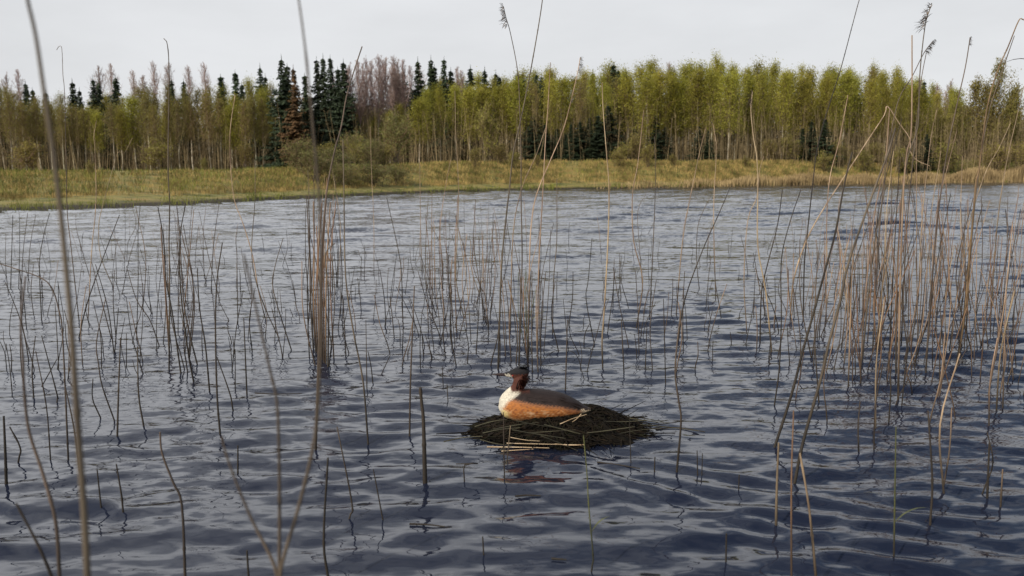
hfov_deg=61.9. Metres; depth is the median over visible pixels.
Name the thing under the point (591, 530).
reed
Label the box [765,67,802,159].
birch tree
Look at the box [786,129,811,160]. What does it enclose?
spruce tree
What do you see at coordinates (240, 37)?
sky
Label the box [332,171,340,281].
reed
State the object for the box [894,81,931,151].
birch tree
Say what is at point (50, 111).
birch tree
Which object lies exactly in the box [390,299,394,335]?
reed
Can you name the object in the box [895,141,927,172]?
spruce tree
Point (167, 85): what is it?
birch tree
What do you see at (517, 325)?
reed
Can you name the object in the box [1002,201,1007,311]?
reed
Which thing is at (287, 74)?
spruce tree
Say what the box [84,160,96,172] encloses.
bush
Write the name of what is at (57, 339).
reed
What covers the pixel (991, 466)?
reed
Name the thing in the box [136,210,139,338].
reed
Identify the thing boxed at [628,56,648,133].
birch tree
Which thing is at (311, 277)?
reed
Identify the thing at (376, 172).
bush
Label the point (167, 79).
birch tree
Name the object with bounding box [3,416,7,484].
reed
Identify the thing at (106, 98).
birch tree
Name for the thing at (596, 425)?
nest
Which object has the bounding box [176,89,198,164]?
birch tree
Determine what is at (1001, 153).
bush
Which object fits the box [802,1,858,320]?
reed
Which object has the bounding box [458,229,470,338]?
reed
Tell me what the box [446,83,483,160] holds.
birch tree
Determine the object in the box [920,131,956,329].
reed
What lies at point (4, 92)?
birch tree
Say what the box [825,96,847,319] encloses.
reed
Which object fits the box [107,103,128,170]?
birch tree
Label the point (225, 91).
birch tree
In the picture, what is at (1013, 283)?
reed
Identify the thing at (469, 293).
reed
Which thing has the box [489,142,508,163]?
bush
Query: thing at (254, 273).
reed
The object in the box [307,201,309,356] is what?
reed
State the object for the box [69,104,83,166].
birch tree
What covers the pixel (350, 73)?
birch tree
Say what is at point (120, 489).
reed
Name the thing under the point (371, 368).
reed
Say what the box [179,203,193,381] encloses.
reed
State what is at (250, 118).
birch tree
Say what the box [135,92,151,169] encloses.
birch tree
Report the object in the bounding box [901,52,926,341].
reed
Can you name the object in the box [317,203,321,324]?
reed
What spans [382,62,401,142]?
birch tree
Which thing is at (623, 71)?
birch tree
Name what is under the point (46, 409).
reed
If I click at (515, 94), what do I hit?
birch tree
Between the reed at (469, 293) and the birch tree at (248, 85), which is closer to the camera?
the reed at (469, 293)
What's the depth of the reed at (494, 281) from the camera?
6.58 m
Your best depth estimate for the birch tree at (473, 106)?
108.02 m
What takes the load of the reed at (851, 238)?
in the lake water
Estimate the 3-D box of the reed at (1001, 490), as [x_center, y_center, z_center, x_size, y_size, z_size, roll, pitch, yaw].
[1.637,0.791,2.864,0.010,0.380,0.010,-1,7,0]
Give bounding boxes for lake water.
[0,182,1023,575]
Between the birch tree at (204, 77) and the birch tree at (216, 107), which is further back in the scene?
the birch tree at (204, 77)
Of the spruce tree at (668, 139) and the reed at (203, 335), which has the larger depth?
the spruce tree at (668, 139)
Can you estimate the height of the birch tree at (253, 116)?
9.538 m
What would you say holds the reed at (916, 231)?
in the lake water
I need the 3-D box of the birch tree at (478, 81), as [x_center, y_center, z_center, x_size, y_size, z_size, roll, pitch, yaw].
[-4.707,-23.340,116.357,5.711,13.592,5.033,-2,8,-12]
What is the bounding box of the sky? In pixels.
[0,0,1023,140]
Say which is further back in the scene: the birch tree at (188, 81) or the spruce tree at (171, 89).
the birch tree at (188, 81)
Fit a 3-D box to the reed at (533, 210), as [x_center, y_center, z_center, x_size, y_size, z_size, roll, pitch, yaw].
[0.247,-0.288,4.898,0.342,2.024,0.067,-1,7,0]
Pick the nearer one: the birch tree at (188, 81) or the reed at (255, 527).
the reed at (255, 527)
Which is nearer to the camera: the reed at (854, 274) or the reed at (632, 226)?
the reed at (632, 226)
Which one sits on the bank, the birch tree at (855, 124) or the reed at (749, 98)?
the birch tree at (855, 124)
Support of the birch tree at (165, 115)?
on the bank
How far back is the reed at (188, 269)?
6.26 m
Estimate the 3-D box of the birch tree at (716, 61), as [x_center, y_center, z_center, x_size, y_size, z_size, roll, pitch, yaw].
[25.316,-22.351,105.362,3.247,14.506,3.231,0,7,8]
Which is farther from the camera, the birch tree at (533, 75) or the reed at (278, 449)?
the birch tree at (533, 75)
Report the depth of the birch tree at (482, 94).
102.27 m
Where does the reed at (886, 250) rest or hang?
in the lake water
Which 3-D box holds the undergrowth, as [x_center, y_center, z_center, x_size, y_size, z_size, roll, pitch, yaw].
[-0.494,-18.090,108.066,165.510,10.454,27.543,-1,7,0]
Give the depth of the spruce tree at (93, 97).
108.74 m
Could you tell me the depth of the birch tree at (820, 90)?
103.89 m
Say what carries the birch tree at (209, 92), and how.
on the bank
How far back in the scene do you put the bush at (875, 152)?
99.75 m
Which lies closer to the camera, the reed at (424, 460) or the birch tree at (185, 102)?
the reed at (424, 460)
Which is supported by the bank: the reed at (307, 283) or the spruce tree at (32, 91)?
the spruce tree at (32, 91)
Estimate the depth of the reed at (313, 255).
6.31 m
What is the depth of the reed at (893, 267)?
5.13 m
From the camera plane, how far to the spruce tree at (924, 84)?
109.95 m
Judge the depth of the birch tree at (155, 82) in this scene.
118.18 m
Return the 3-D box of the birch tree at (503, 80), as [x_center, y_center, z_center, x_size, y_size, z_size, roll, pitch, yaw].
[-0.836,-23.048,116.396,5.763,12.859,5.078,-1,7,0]
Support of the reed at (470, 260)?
in the lake water
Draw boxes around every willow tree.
[931,101,959,154]
[950,90,981,157]
[960,56,1011,158]
[976,57,1023,161]
[1003,90,1023,155]
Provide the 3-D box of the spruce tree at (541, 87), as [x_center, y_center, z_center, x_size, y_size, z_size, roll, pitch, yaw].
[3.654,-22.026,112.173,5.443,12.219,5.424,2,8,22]
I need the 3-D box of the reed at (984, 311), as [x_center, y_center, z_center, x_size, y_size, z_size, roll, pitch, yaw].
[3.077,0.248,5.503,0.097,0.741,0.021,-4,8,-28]
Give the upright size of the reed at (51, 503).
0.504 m
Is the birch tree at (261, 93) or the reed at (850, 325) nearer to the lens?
the reed at (850, 325)
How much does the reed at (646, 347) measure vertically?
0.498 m
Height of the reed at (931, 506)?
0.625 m
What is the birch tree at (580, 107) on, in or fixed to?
on the bank
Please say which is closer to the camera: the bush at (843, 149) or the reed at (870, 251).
the reed at (870, 251)
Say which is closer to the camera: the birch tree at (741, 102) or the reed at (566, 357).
the reed at (566, 357)
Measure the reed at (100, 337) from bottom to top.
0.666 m
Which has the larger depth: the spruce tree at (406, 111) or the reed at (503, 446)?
the spruce tree at (406, 111)
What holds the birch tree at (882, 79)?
on the bank
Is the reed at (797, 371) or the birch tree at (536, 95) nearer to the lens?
the reed at (797, 371)
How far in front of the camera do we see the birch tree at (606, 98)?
99.72 m
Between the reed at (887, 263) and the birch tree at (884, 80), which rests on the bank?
the birch tree at (884, 80)
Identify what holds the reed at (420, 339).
in the lake water
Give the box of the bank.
[0,160,1022,212]
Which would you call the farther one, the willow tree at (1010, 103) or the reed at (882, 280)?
the willow tree at (1010, 103)
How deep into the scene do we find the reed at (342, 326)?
5.42 m
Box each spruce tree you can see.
[0,119,16,169]
[7,83,47,168]
[27,89,43,164]
[27,94,71,170]
[64,82,78,168]
[68,89,89,169]
[76,75,113,170]
[91,75,137,169]
[91,81,110,166]
[162,78,194,169]
[166,79,204,169]
[205,75,233,168]
[219,73,239,168]
[223,81,253,169]
[240,67,280,167]
[254,56,310,167]
[255,77,273,138]
[260,66,299,163]
[277,67,312,166]
[290,73,322,155]
[306,57,325,146]
[310,58,328,150]
[314,58,337,154]
[319,60,369,165]
[324,66,358,161]
[387,75,414,164]
[398,58,439,163]
[424,60,463,161]
[425,60,459,156]
[429,71,477,161]
[430,66,437,155]
[461,65,482,158]
[475,66,490,156]
[485,77,517,160]
[504,74,527,155]
[516,115,559,160]
[520,79,528,135]
[523,75,544,157]
[525,125,559,160]
[528,72,559,150]
[550,129,565,159]
[556,125,580,160]
[561,134,568,158]
[569,121,591,160]
[581,115,614,160]
[582,73,603,149]
[582,118,593,159]
[588,106,629,160]
[610,63,616,103]
[612,71,630,156]
[619,70,642,160]
[644,115,670,160]
[657,127,674,160]
[683,127,710,160]
[701,130,719,160]
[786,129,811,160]
[798,122,824,161]
[808,119,845,166]
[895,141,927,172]
[904,79,934,159]
[913,134,937,169]
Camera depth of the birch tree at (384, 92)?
105.89 m
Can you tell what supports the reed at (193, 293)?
in the lake water
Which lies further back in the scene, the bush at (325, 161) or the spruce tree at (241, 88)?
the spruce tree at (241, 88)
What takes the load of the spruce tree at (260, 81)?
on the bank
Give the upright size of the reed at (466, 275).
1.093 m
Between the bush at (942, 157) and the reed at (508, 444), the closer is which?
the reed at (508, 444)
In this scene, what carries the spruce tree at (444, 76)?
on the bank
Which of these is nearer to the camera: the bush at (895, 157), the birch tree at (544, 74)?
the bush at (895, 157)
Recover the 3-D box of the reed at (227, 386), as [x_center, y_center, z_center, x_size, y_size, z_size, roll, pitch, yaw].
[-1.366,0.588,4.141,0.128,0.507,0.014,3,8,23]
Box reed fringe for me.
[588,166,1023,188]
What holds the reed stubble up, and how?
in the lake water
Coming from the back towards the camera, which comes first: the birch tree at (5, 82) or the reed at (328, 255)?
the birch tree at (5, 82)
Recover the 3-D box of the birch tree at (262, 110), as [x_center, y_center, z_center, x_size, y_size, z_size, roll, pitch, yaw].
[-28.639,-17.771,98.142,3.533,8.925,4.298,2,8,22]
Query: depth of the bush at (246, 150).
90.71 m
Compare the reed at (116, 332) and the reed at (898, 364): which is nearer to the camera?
the reed at (898, 364)
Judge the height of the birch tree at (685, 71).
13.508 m
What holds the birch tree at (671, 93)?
on the bank
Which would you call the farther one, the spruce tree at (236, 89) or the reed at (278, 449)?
the spruce tree at (236, 89)
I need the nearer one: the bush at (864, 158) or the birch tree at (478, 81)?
the bush at (864, 158)
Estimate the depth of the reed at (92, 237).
6.81 m
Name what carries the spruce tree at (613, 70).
on the bank
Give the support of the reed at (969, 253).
in the lake water
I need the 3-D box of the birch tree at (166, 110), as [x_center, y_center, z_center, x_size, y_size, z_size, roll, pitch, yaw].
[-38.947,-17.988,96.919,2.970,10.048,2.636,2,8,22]
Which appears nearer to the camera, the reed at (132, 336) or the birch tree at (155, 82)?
the reed at (132, 336)
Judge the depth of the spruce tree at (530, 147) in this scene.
98.45 m
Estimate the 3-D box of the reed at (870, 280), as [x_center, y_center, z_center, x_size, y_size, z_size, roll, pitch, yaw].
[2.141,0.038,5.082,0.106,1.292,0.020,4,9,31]
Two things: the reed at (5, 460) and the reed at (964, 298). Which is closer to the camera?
the reed at (5, 460)
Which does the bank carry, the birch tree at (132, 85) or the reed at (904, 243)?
the birch tree at (132, 85)
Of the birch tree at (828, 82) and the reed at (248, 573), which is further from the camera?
the birch tree at (828, 82)
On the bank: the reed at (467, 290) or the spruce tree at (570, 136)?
the spruce tree at (570, 136)
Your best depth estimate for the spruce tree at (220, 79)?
112.19 m
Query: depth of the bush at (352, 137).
72.69 m
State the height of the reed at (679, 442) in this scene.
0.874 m
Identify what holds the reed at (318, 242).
in the lake water
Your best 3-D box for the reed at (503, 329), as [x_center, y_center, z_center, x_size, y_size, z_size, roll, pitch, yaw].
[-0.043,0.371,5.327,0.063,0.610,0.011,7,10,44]
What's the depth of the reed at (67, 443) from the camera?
3.39 m
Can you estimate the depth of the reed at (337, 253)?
9.05 m
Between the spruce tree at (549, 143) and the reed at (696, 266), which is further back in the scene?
the spruce tree at (549, 143)
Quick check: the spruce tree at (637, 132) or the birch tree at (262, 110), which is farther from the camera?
the spruce tree at (637, 132)
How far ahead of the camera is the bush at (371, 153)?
69.11 m
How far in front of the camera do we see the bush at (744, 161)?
90.97 m
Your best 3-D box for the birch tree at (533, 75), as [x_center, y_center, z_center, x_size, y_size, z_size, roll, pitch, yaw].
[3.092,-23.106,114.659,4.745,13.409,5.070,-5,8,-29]
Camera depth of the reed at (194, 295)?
5.23 m
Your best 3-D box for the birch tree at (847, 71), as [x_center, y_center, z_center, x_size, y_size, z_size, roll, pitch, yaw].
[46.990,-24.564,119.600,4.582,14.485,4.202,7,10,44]
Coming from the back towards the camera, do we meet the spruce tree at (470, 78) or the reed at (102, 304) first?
the spruce tree at (470, 78)
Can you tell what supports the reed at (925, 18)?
in the lake water
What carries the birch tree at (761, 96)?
on the bank
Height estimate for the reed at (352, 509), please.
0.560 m
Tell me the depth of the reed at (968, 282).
5.28 m
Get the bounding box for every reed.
[0,264,68,459]
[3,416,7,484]
[5,241,8,292]
[6,344,12,393]
[9,427,21,462]
[10,215,12,287]
[15,503,52,575]
[18,216,19,287]
[19,269,26,326]
[20,276,61,575]
[20,346,21,374]
[21,213,27,297]
[26,0,90,575]
[27,215,35,290]
[31,264,33,314]
[31,336,35,397]
[35,351,50,459]
[39,213,49,319]
[41,335,58,402]
[55,306,58,369]
[57,46,78,319]
[63,379,76,454]
[64,310,70,379]
[65,324,69,355]
[76,227,89,276]
[78,215,119,336]
[88,121,96,319]
[92,264,111,337]
[92,379,100,417]
[93,301,101,368]
[95,264,114,353]
[96,299,114,420]
[96,469,101,507]
[98,139,131,283]
[113,270,115,333]
[114,308,118,351]
[116,338,120,436]
[116,464,123,512]
[122,230,137,293]
[126,266,159,345]
[126,297,142,372]
[126,333,126,365]
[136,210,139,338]
[136,210,145,305]
[137,347,144,425]
[158,208,181,372]
[159,432,186,575]
[160,228,171,347]
[161,229,168,343]
[163,38,169,369]
[163,255,168,334]
[163,307,165,343]
[176,204,197,364]
[177,217,178,334]
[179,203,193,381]
[180,226,194,354]
[182,210,193,329]
[183,225,193,350]
[187,203,192,299]
[197,268,209,390]
[199,212,219,300]
[203,203,206,275]
[211,206,218,291]
[215,243,222,434]
[217,357,233,410]
[218,97,265,318]
[221,436,277,575]
[231,290,243,371]
[235,349,235,388]
[237,273,237,318]
[237,445,238,472]
[243,254,281,573]
[243,318,247,394]
[246,550,249,575]
[249,290,254,351]
[251,190,277,335]
[255,392,301,394]
[271,290,275,342]
[272,239,291,349]
[278,0,322,575]
[301,287,315,365]
[306,195,313,348]
[307,192,314,330]
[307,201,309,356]
[308,185,313,331]
[313,201,316,351]
[315,46,361,449]
[315,226,317,353]
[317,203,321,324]
[318,217,319,279]
[322,178,327,359]
[322,457,328,575]
[323,254,330,362]
[324,176,328,287]
[325,202,330,363]
[325,218,334,365]
[325,243,334,366]
[330,202,335,358]
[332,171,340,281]
[334,229,337,279]
[337,427,353,518]
[342,140,368,444]
[342,299,348,353]
[366,337,367,388]
[368,352,372,382]
[370,133,373,221]
[373,469,383,519]
[386,197,402,309]
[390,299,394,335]
[409,286,414,435]
[409,523,444,526]
[419,150,422,271]
[419,387,426,483]
[420,316,421,366]
[425,206,436,315]
[431,215,432,302]
[440,160,450,277]
[448,261,451,334]
[450,292,454,345]
[454,197,457,332]
[455,107,463,317]
[455,216,466,325]
[456,462,477,480]
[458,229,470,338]
[459,242,469,337]
[470,240,478,291]
[473,199,486,324]
[476,293,479,352]
[486,220,494,297]
[489,234,494,319]
[490,213,493,293]
[497,0,542,368]
[498,4,522,361]
[501,299,505,355]
[503,412,504,479]
[504,307,525,350]
[507,273,530,351]
[507,426,510,460]
[508,281,517,363]
[509,292,511,360]
[510,128,545,330]
[515,494,540,496]
[518,276,520,366]
[523,282,526,357]
[524,279,529,343]
[527,57,583,365]
[531,291,532,372]
[536,285,538,371]
[537,62,550,345]
[539,350,584,379]
[552,233,556,333]
[563,299,568,349]
[565,320,567,390]
[583,436,606,571]
[586,241,594,344]
[597,461,639,468]
[601,83,609,367]
[621,320,624,372]
[629,416,630,462]
[632,110,643,327]
[637,194,645,280]
[645,327,646,367]
[649,136,655,316]
[656,427,704,431]
[663,299,665,384]
[674,309,681,471]
[676,129,705,315]
[678,188,729,339]
[696,190,713,287]
[706,257,710,304]
[712,123,732,298]
[725,533,726,561]
[744,90,771,351]
[744,156,763,329]
[759,189,782,342]
[773,152,852,447]
[774,190,800,404]
[775,442,779,525]
[790,106,929,314]
[790,411,793,575]
[793,128,895,483]
[799,249,811,357]
[799,453,816,575]
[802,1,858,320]
[814,253,819,402]
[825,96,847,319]
[826,254,840,370]
[832,229,851,348]
[837,227,846,346]
[842,241,849,314]
[848,255,852,386]
[849,226,867,309]
[849,242,856,290]
[850,184,857,280]
[853,232,864,314]
[857,401,860,451]
[858,255,859,310]
[860,109,889,368]
[862,185,885,359]
[865,189,871,340]
[866,427,931,556]
[871,218,888,344]
[872,39,936,351]
[873,260,882,319]
[873,363,882,449]
[874,180,884,263]
[875,297,884,428]
[876,119,901,330]
[876,197,896,299]
[876,213,887,338]
[877,225,896,340]
[878,142,892,299]
[881,161,891,289]
[885,151,893,306]
[889,159,899,352]
[894,138,915,287]
[895,2,932,373]
[897,35,912,399]
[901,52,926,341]
[902,153,921,366]
[902,217,922,352]
[904,187,908,302]
[912,256,916,342]
[916,135,917,333]
[918,111,936,298]
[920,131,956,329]
[921,213,927,297]
[922,215,943,338]
[925,36,971,372]
[927,411,933,525]
[928,194,950,344]
[929,153,940,289]
[938,353,959,493]
[939,227,945,364]
[944,407,951,484]
[945,247,953,348]
[949,220,965,349]
[955,199,972,353]
[956,228,965,361]
[958,18,1023,360]
[958,204,982,335]
[960,123,1010,295]
[960,156,970,308]
[964,199,968,349]
[967,36,1014,319]
[981,432,993,493]
[984,271,989,345]
[986,442,989,497]
[988,224,1012,394]
[988,338,997,425]
[990,277,1001,372]
[991,87,1023,314]
[996,291,1014,409]
[998,209,1008,293]
[999,209,1020,345]
[999,469,1002,506]
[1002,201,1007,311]
[1010,250,1018,321]
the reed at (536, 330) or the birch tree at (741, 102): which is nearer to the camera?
the reed at (536, 330)
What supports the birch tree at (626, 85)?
on the bank
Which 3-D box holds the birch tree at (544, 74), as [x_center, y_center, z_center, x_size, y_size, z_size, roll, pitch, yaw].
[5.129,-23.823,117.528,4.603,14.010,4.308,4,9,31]
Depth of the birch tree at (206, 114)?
98.33 m
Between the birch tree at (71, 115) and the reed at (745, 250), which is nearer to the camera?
the reed at (745, 250)
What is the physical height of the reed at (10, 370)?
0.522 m
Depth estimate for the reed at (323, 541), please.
2.33 m
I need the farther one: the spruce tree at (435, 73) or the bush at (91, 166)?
the spruce tree at (435, 73)
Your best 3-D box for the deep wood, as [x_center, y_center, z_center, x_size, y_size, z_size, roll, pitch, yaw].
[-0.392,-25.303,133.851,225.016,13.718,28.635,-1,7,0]
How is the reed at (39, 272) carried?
in the lake water
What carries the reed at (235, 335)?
in the lake water
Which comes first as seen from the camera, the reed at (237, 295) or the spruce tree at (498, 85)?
the reed at (237, 295)
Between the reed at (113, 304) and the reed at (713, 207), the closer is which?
the reed at (113, 304)
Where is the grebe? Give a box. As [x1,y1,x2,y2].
[492,363,590,420]
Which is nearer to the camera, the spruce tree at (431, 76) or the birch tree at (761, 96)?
the birch tree at (761, 96)
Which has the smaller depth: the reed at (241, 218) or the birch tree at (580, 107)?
the reed at (241, 218)
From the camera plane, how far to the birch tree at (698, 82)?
100.82 m
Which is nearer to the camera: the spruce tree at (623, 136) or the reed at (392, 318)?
the reed at (392, 318)
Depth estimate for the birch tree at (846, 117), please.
110.37 m
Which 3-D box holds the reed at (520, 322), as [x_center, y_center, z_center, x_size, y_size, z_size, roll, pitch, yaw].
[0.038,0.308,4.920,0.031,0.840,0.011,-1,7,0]
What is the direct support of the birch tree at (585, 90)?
on the bank
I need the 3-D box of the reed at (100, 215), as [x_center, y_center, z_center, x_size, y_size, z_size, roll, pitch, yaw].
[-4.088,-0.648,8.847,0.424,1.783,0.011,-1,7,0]
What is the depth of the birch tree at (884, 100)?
102.91 m
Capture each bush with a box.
[2,138,57,169]
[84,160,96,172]
[134,136,176,169]
[199,157,207,169]
[231,141,256,167]
[276,132,319,170]
[285,148,338,181]
[311,146,357,175]
[312,141,340,171]
[327,158,368,186]
[337,128,364,164]
[345,133,372,164]
[352,162,393,186]
[353,135,386,168]
[372,108,417,163]
[374,140,397,166]
[378,164,412,183]
[466,146,484,166]
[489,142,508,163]
[507,150,520,168]
[533,155,540,166]
[608,148,626,165]
[614,142,631,159]
[622,131,650,159]
[636,143,658,167]
[665,153,676,166]
[740,156,750,166]
[757,138,778,159]
[770,131,807,159]
[813,149,836,172]
[828,139,856,165]
[851,149,880,172]
[867,141,887,163]
[884,146,920,172]
[927,140,964,174]
[964,142,1023,170]
[1001,139,1023,169]
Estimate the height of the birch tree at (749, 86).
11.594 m
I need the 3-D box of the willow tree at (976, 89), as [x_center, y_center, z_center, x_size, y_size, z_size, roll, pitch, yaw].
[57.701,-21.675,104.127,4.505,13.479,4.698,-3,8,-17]
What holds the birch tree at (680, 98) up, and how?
on the bank
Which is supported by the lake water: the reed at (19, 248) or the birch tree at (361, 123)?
the reed at (19, 248)
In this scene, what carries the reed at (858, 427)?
in the lake water
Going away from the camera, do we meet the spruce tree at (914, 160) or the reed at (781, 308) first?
the reed at (781, 308)
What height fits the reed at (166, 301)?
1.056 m
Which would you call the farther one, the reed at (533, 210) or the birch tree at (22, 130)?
the birch tree at (22, 130)
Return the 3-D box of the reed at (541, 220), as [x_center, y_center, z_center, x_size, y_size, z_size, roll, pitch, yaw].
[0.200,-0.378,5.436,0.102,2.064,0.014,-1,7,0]
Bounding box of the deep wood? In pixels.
[1,78,1023,167]
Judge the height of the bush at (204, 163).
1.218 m
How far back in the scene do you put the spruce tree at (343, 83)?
97.84 m
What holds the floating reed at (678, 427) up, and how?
on the lake water
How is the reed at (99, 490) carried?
in the lake water
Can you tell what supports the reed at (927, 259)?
in the lake water
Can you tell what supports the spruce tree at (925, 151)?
on the bank
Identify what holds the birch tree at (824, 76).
on the bank
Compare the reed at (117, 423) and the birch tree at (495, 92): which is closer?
the reed at (117, 423)
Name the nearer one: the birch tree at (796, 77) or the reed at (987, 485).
the reed at (987, 485)
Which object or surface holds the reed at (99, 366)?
in the lake water
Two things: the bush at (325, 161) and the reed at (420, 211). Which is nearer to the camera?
the reed at (420, 211)
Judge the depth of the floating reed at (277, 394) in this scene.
4.44 m
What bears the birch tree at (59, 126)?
on the bank
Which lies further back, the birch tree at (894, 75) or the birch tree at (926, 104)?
the birch tree at (894, 75)
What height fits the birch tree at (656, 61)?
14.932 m
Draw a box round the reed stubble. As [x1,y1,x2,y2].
[0,175,1023,422]
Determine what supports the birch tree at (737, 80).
on the bank
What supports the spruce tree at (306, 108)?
on the bank
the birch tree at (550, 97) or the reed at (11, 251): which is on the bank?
the birch tree at (550, 97)
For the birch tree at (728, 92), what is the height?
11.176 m
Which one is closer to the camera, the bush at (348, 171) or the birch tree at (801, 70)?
the bush at (348, 171)
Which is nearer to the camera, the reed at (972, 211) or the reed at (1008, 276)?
the reed at (1008, 276)
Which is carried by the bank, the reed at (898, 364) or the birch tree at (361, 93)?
the birch tree at (361, 93)
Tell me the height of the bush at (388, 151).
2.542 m
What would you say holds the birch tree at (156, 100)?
on the bank
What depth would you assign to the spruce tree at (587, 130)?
98.75 m
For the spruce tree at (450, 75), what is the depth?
108.38 m
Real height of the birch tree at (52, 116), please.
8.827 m
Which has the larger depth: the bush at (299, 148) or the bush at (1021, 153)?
the bush at (1021, 153)
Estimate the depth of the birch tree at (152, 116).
94.34 m
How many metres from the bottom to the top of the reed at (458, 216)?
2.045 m
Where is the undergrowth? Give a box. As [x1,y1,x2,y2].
[0,97,1023,175]
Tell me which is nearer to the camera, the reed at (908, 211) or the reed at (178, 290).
the reed at (908, 211)
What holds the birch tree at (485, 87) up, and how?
on the bank
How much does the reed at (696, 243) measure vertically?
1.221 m
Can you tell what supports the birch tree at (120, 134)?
on the bank
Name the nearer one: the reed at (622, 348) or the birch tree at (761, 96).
the reed at (622, 348)
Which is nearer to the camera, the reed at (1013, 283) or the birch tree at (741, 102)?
the reed at (1013, 283)
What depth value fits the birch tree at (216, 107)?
97.52 m
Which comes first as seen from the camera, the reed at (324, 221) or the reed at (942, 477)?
the reed at (942, 477)
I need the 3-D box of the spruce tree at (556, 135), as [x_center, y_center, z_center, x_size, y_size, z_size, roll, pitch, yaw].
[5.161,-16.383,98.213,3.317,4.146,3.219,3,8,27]
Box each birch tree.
[0,72,15,168]
[0,81,6,160]
[0,85,16,168]
[0,90,9,168]
[0,91,23,168]
[1,87,22,152]
[8,102,33,169]
[12,69,23,116]
[13,98,33,167]
[22,97,47,170]
[25,92,45,169]
[36,98,62,169]
[39,96,55,166]
[41,102,60,145]
[43,90,72,169]
[52,101,71,170]
[53,108,66,150]
[59,102,82,169]
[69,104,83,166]
[72,103,93,166]
[78,104,109,168]
[86,65,108,105]
[86,103,108,168]
[88,110,109,167]
[97,100,124,169]
[101,89,112,142]
[104,64,122,108]
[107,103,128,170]
[110,107,134,170]
[113,95,133,165]
[118,93,147,168]
[124,70,138,169]
[129,83,145,166]
[129,92,162,168]
[133,75,152,167]
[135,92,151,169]
[139,84,160,131]
[141,90,171,168]
[143,102,166,168]
[148,61,161,169]
[157,100,176,159]
[158,86,178,167]
[159,80,180,121]
[160,63,179,106]
[165,93,188,166]
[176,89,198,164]
[178,84,193,168]
[179,98,201,168]
[181,80,208,165]
[183,66,195,102]
[195,90,222,169]
[196,62,210,156]
[200,94,230,168]
[200,96,220,165]
[201,79,216,153]
[212,87,227,159]
[213,81,231,141]
[216,98,244,167]
[221,91,246,167]
[231,98,260,164]
[238,77,256,126]
[242,93,257,167]
[243,93,263,164]
[248,81,277,161]
[253,94,272,163]
[265,76,277,127]
[340,62,363,121]
[342,69,356,123]
[347,60,370,131]
[354,63,368,160]
[354,99,366,143]
[357,58,377,158]
[361,79,369,129]
[363,60,383,141]
[367,54,391,163]
[368,113,383,143]
[369,59,389,124]
[376,57,392,160]
[381,108,396,162]
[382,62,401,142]
[383,78,399,159]
[385,57,407,108]
[388,59,408,160]
[392,102,409,161]
[394,59,410,159]
[404,65,413,119]
[404,92,438,162]
[415,69,427,91]
[420,85,436,161]
[427,80,440,134]
[430,84,451,160]
[438,81,465,160]
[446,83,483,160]
[448,68,463,114]
[457,69,464,120]
[459,74,466,135]
[463,82,475,149]
[465,83,492,156]
[470,85,495,159]
[473,66,487,92]
[474,98,501,161]
[486,82,515,142]
[487,70,497,116]
[494,78,513,143]
[495,82,528,150]
[496,73,511,90]
[497,75,539,158]
[513,65,532,106]
[522,80,541,127]
[524,92,541,134]
[525,65,545,101]
[528,80,542,147]
[539,63,572,140]
[539,66,556,95]
[539,76,566,137]
[543,73,584,145]
[558,74,576,134]
[567,73,582,134]
[569,78,590,130]
[575,68,590,130]
[576,73,600,128]
[584,70,601,132]
[592,69,614,124]
[596,58,621,105]
[596,82,618,131]
[602,69,613,116]
[606,72,624,135]
[610,71,641,160]
[612,63,637,109]
[619,67,634,111]
[625,73,664,160]
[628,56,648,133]
[639,63,680,139]
[641,55,668,106]
[641,56,657,141]
[650,72,670,136]
[661,73,681,155]
[662,64,688,131]
[665,74,696,160]
[675,59,693,159]
[680,59,714,130]
[681,52,695,153]
[681,66,715,137]
[694,66,725,139]
[703,68,749,159]
[707,57,729,155]
[709,48,726,148]
[722,57,740,144]
[725,63,748,159]
[731,70,764,156]
[732,65,760,157]
[740,66,755,155]
[744,55,773,154]
[751,65,776,158]
[755,66,776,158]
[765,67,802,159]
[766,52,782,142]
[766,59,783,148]
[772,66,802,155]
[772,71,798,136]
[784,75,824,142]
[790,62,806,139]
[798,65,818,123]
[798,65,821,137]
[810,75,835,135]
[812,74,837,137]
[815,67,833,137]
[818,71,864,159]
[822,62,850,151]
[836,66,855,143]
[839,64,863,140]
[841,71,869,156]
[857,75,884,147]
[859,64,879,144]
[861,58,882,143]
[864,64,890,135]
[872,68,892,142]
[875,83,899,158]
[883,72,910,150]
[887,61,904,129]
[891,78,928,149]
[893,77,910,143]
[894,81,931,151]
[913,91,941,144]
[927,79,944,109]
[928,90,948,153]
[929,104,945,147]
[932,83,944,155]
[941,87,973,158]
[941,91,948,116]
[942,79,955,143]
[946,85,955,108]
[946,97,964,159]
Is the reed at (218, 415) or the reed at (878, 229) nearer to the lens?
the reed at (218, 415)
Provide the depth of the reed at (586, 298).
5.69 m
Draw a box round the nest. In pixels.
[436,401,696,454]
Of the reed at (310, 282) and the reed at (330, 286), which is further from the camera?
the reed at (310, 282)
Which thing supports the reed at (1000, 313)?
in the lake water
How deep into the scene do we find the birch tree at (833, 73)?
106.97 m
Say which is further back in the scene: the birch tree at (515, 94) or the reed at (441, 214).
the birch tree at (515, 94)

